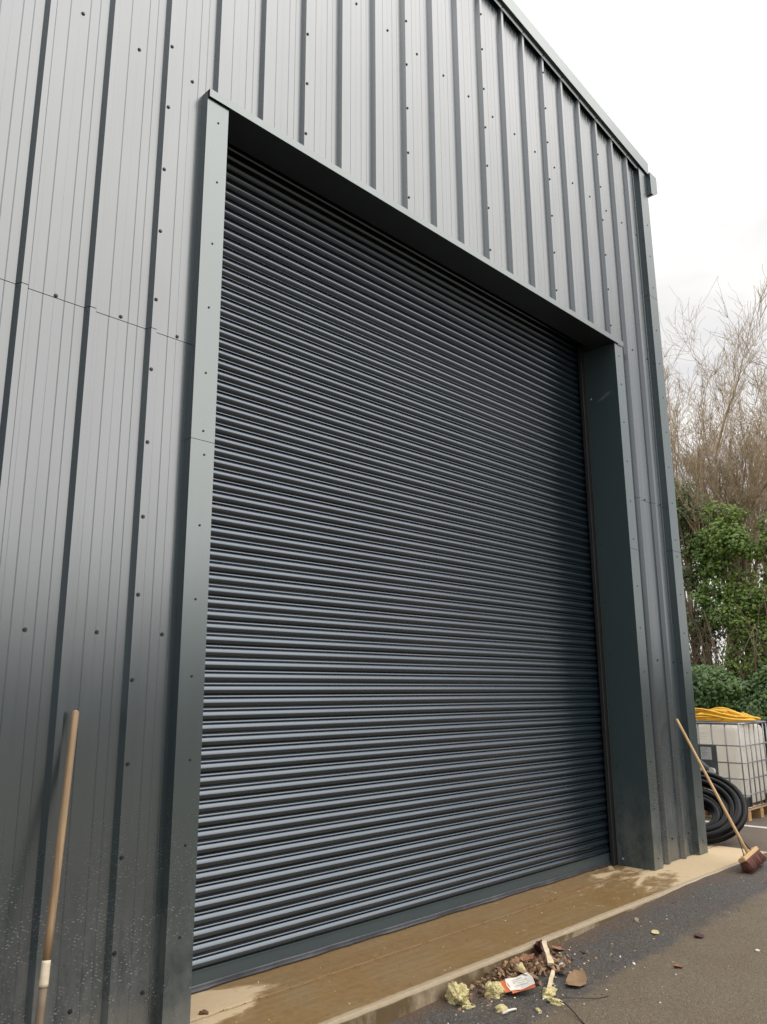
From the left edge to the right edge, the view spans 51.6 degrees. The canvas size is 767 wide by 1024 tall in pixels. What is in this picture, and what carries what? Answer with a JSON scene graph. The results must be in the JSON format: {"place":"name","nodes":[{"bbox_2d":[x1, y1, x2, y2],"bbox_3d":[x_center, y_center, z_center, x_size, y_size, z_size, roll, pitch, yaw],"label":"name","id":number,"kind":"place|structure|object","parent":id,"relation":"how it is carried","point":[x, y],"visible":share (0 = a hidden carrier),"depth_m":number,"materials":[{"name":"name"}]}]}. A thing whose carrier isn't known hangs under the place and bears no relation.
{"place":"outdoors","nodes":[
{"label":"outdoors","id":0,"kind":"place"},
{"bbox_2d":[388,802,766,1023],"bbox_3d":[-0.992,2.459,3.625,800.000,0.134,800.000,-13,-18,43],"label":"ground","id":1,"kind":"structure","parent":0,"point":[720,977],"depth_m":4.61,"materials":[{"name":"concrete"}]},
{"bbox_2d":[35,710,78,1023],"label":"wooden pole","id":2,"kind":"object","parent":1,"relation":"on","point":[47,948],"visible":1,"depth_m":3.24,"materials":[{"name":"brown wood"}]},
{"bbox_2d":[0,0,707,1023],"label":"warehouse","id":3,"kind":"structure","parent":1,"relation":"on","point":[342,598],"depth_m":5.23,"materials":[{"name":"paint"}]},
{"bbox_2d":[190,845,714,1021],"bbox_3d":[0.638,2.957,5.681,0.586,0.220,7.100,-13,-18,43],"label":"threshold","id":4,"kind":"object","parent":1,"relation":"on","point":[228,995],"visible":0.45,"depth_m":4.86,"materials":[{"name":"concrete"}]},
{"bbox_2d":[199,1009,208,1014],"bbox_3d":[-0.872,2.426,3.853,0.049,0.020,0.031,1,-13,-8],"label":"mud clod","id":5,"kind":"object","parent":4,"relation":"on","point":[204,1012],"visible":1,"depth_m":3.84,"materials":[{"name":"brown soil"}]},
{"bbox_2d":[701,770,747,844],"bbox_3d":[3.284,3.097,8.382,0.985,0.666,0.871,-13,-18,43],"label":"pipe coil","id":6,"kind":"object","parent":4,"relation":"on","point":[719,828],"visible":0.41,"depth_m":8.21,"materials":[{"name":"black plastic"}]},
{"bbox_2d":[444,981,470,1004],"bbox_3d":[0.394,2.555,4.231,0.116,0.096,0.183,7,-15,-29],"label":"insulation tuft","id":7,"kind":"object","parent":1,"relation":"on","point":[456,994],"visible":1,"depth_m":4.20,"materials":[{"name":"fabric"}]},
{"bbox_2d":[461,1004,474,1009],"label":"insulation tuft","id":8,"kind":"object","parent":1,"relation":"on","point":[467,1006],"visible":1,"depth_m":4.12,"materials":[{"name":"fabric"}]},
{"bbox_2d":[204,892,742,1019],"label":"crumbs","id":9,"kind":"object","parent":1,"relation":"on","point":[553,983],"visible":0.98,"depth_m":4.41,"materials":[{"name":"beige"}]},
{"bbox_2d":[190,846,766,1023],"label":"apron","id":10,"kind":"object","parent":1,"relation":"on","point":[388,989],"visible":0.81,"depth_m":4.63,"materials":[{"name":"concrete"}]},
{"bbox_2d":[220,871,763,1019],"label":"crumbs","id":11,"kind":"object","parent":1,"relation":"on","point":[513,998],"visible":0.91,"depth_m":4.43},
{"bbox_2d":[235,877,749,1023],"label":"crumbs","id":12,"kind":"object","parent":1,"relation":"on","point":[546,975],"visible":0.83,"depth_m":4.50,"materials":[{"name":"fabric"}]},
{"bbox_2d":[483,981,505,998],"bbox_3d":[0.599,2.578,4.295,0.120,0.067,0.110,12,-18,-43],"label":"insulation tuft","id":13,"kind":"object","parent":1,"relation":"on","point":[494,989],"visible":0.99,"depth_m":4.27,"materials":[{"name":"fabric"}]},
{"bbox_2d":[494,1004,507,1013],"bbox_3d":[0.609,2.552,4.080,0.072,0.027,0.080,-1,-13,1],"label":"insulation tuft","id":14,"kind":"object","parent":1,"relation":"on","point":[500,1008],"visible":0.97,"depth_m":4.07,"materials":[{"name":"fabric"}]},
{"bbox_2d":[502,1008,516,1014],"bbox_3d":[0.646,2.547,4.053,0.102,0.021,0.022,9,-16,-35],"label":"white scrap","id":15,"kind":"object","parent":1,"relation":"on","point":[508,1010],"visible":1,"depth_m":4.04,"materials":[{"name":"white plastic"}]},
{"bbox_2d":[500,972,535,993],"bbox_3d":[0.731,2.567,4.313,0.183,0.016,0.127,-11,3,-10],"label":"wrapper","id":16,"kind":"object","parent":1,"relation":"on","point":[522,982],"visible":1,"depth_m":4.32,"materials":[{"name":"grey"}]},
{"bbox_2d":[458,949,596,1010],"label":"leaf litter","id":17,"kind":"object","parent":1,"relation":"on","point":[501,970],"visible":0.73,"depth_m":4.56,"materials":[{"name":"brown plant"}]},
{"bbox_2d":[515,962,525,972],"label":"insulation tuft","id":18,"kind":"object","parent":17,"relation":"on","point":[520,965],"visible":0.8,"depth_m":4.51,"materials":[{"name":"fabric"}]},
{"bbox_2d":[510,953,533,962],"bbox_3d":[0.807,2.614,4.645,0.170,0.020,0.086,-11,1,-19],"label":"rust leaf","id":19,"kind":"object","parent":17,"relation":"on","point":[526,956],"visible":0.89,"depth_m":4.65,"materials":[{"name":"brown plant"}]},
{"bbox_2d":[518,969,537,978],"bbox_3d":[0.808,2.583,4.437,0.117,0.010,0.166,15,-19,17],"label":"cardboard scrap","id":20,"kind":"object","parent":17,"relation":"on","point":[530,973],"visible":0.76,"depth_m":4.46,"materials":[{"name":"brown cardboard"}]},
{"bbox_2d":[533,941,542,954],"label":"dark red leaf","id":21,"kind":"object","parent":17,"relation":"on","point":[537,952],"visible":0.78,"depth_m":4.84,"materials":[{"name":"plant"}]},
{"bbox_2d":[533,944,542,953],"bbox_3d":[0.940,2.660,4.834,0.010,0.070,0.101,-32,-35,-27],"label":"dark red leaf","id":22,"kind":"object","parent":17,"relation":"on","point":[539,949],"visible":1,"depth_m":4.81,"materials":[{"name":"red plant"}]},
{"bbox_2d":[542,940,553,965],"bbox_3d":[0.973,2.620,4.717,0.039,0.021,0.287,-1,-4,2],"label":"wood splinter","id":23,"kind":"object","parent":17,"relation":"on","point":[549,959],"visible":1,"depth_m":4.68,"materials":[{"name":"beige wood"}]},
{"bbox_2d":[542,986,557,998],"bbox_3d":[0.889,2.582,4.279,0.084,0.035,0.142,-8,-15,31],"label":"insulation tuft","id":24,"kind":"object","parent":1,"relation":"on","point":[548,992],"visible":0.99,"depth_m":4.25,"materials":[{"name":"fabric"}]},
{"bbox_2d":[547,970,554,987],"bbox_3d":[0.930,2.593,4.403,0.026,0.015,0.227,-4,-9,17],"label":"wood splinter","id":25,"kind":"object","parent":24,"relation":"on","point":[551,977],"visible":1,"depth_m":4.39,"materials":[{"name":"beige wood"}]},
{"bbox_2d":[546,997,564,1005],"bbox_3d":[0.897,2.560,4.158,0.061,0.028,0.095,11,-17,-41],"label":"insulation tuft","id":26,"kind":"object","parent":1,"relation":"on","point":[554,1001],"visible":1,"depth_m":4.14,"materials":[{"name":"fabric"}]},
{"bbox_2d":[551,945,564,949],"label":"rust leaf","id":27,"kind":"object","parent":1,"relation":"on","point":[558,948],"visible":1,"depth_m":4.95,"materials":[{"name":"brown plant"}]},
{"bbox_2d":[566,970,586,985],"bbox_3d":[1.078,2.604,4.424,0.116,0.016,0.200,-2,-6,27],"label":"cardboard scrap","id":28,"kind":"object","parent":1,"relation":"on","point":[576,977],"visible":1,"depth_m":4.44,"materials":[{"name":"brown cardboard"}]},
{"bbox_2d":[555,996,608,1023],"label":"black wire","id":29,"kind":"object","parent":1,"relation":"on","point":[578,998],"visible":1,"depth_m":4.17,"materials":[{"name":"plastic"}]},
{"bbox_2d":[662,339,715,484],"bbox_3d":[7.513,-0.276,24.326,4.495,14.537,5.768,2,-13,-10],"label":"bare tree","id":30,"kind":"object","parent":1,"relation":"on","point":[672,409],"visible":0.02,"depth_m":23.67,"materials":[{"name":"brown plant"}]},
{"bbox_2d":[694,932,703,937],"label":"dark red leaf","id":31,"kind":"object","parent":1,"relation":"on","point":[698,934],"visible":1,"depth_m":5.13,"materials":[{"name":"brown plant"}]},
{"bbox_2d":[674,478,740,666],"bbox_3d":[7.071,2.410,18.451,2.037,6.660,1.985,1,-13,-6],"label":"evergreen bush","id":32,"kind":"object","parent":1,"relation":"on","point":[685,535],"visible":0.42,"depth_m":18.49,"materials":[{"name":"green plant"}]},
{"bbox_2d":[659,282,766,643],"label":"bare tree","id":33,"kind":"object","parent":1,"relation":"on","point":[761,400],"visible":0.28,"depth_m":22.95,"materials":[{"name":"brown plant"}]},
{"bbox_2d":[661,282,766,662],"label":"bare tree","id":34,"kind":"object","parent":1,"relation":"on","point":[699,454],"visible":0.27,"depth_m":20.82,"materials":[{"name":"brown plant"}]},
{"bbox_2d":[669,264,766,664],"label":"bare tree","id":35,"kind":"object","parent":1,"relation":"on","point":[736,494],"visible":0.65,"depth_m":19.03,"materials":[{"name":"brown plant"}]},
{"bbox_2d":[676,495,736,630],"bbox_3d":[7.475,1.046,18.638,1.223,3.525,2.023,2,-13,-11],"label":"ivy","id":36,"kind":"object","parent":35,"relation":"attached to","point":[703,559],"visible":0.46,"depth_m":18.05,"materials":[{"name":"green plant"}]},
{"bbox_2d":[700,500,766,680],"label":"ivy","id":37,"kind":"object","parent":35,"relation":"attached to","point":[743,547],"visible":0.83,"depth_m":17.21,"materials":[{"name":"green plant"}]},
{"bbox_2d":[676,719,766,873],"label":"yard broom","id":38,"kind":"object","parent":1,"relation":"on","point":[752,859],"visible":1,"depth_m":7.03,"materials":[{"name":"brown wood"}]},
{"bbox_2d":[685,584,766,683],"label":"brambles","id":39,"kind":"object","parent":1,"relation":"on","point":[743,677],"visible":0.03,"depth_m":16.30,"materials":[{"name":"plant"}]},
{"bbox_2d":[691,664,766,756],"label":"ivy hedge","id":40,"kind":"object","parent":1,"relation":"on","point":[748,696],"visible":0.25,"depth_m":14.04,"materials":[{"name":"green plant"}]},
{"bbox_2d":[696,720,766,821],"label":"ibc tank","id":41,"kind":"object","parent":1,"relation":"on","point":[734,754],"visible":0.39,"depth_m":9.80,"materials":[{"name":"white plastic"}]},
{"bbox_2d":[695,707,760,721],"bbox_3d":[4.259,2.629,10.318,1.225,0.169,0.775,-13,-18,43],"label":"coiled hose","id":42,"kind":"object","parent":41,"relation":"on","point":[716,714],"visible":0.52,"depth_m":10.01,"materials":[{"name":"yellow plastic"}]},
{"bbox_2d":[705,821,766,828],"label":"painted ground line","id":43,"kind":"object","parent":1,"relation":"on","point":[751,826],"depth_m":9.08,"materials":[{"name":"paint"}]},
{"bbox_2d":[735,289,766,504],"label":"bare tree","id":44,"kind":"object","parent":1,"relation":"on","point":[757,351],"visible":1,"depth_m":18.83,"materials":[{"name":"brown plant"}]},
{"bbox_2d":[514,0,766,669],"label":"sky","id":45,"kind":"structure","parent":0,"point":[684,81],"materials":[{"name":"white"}]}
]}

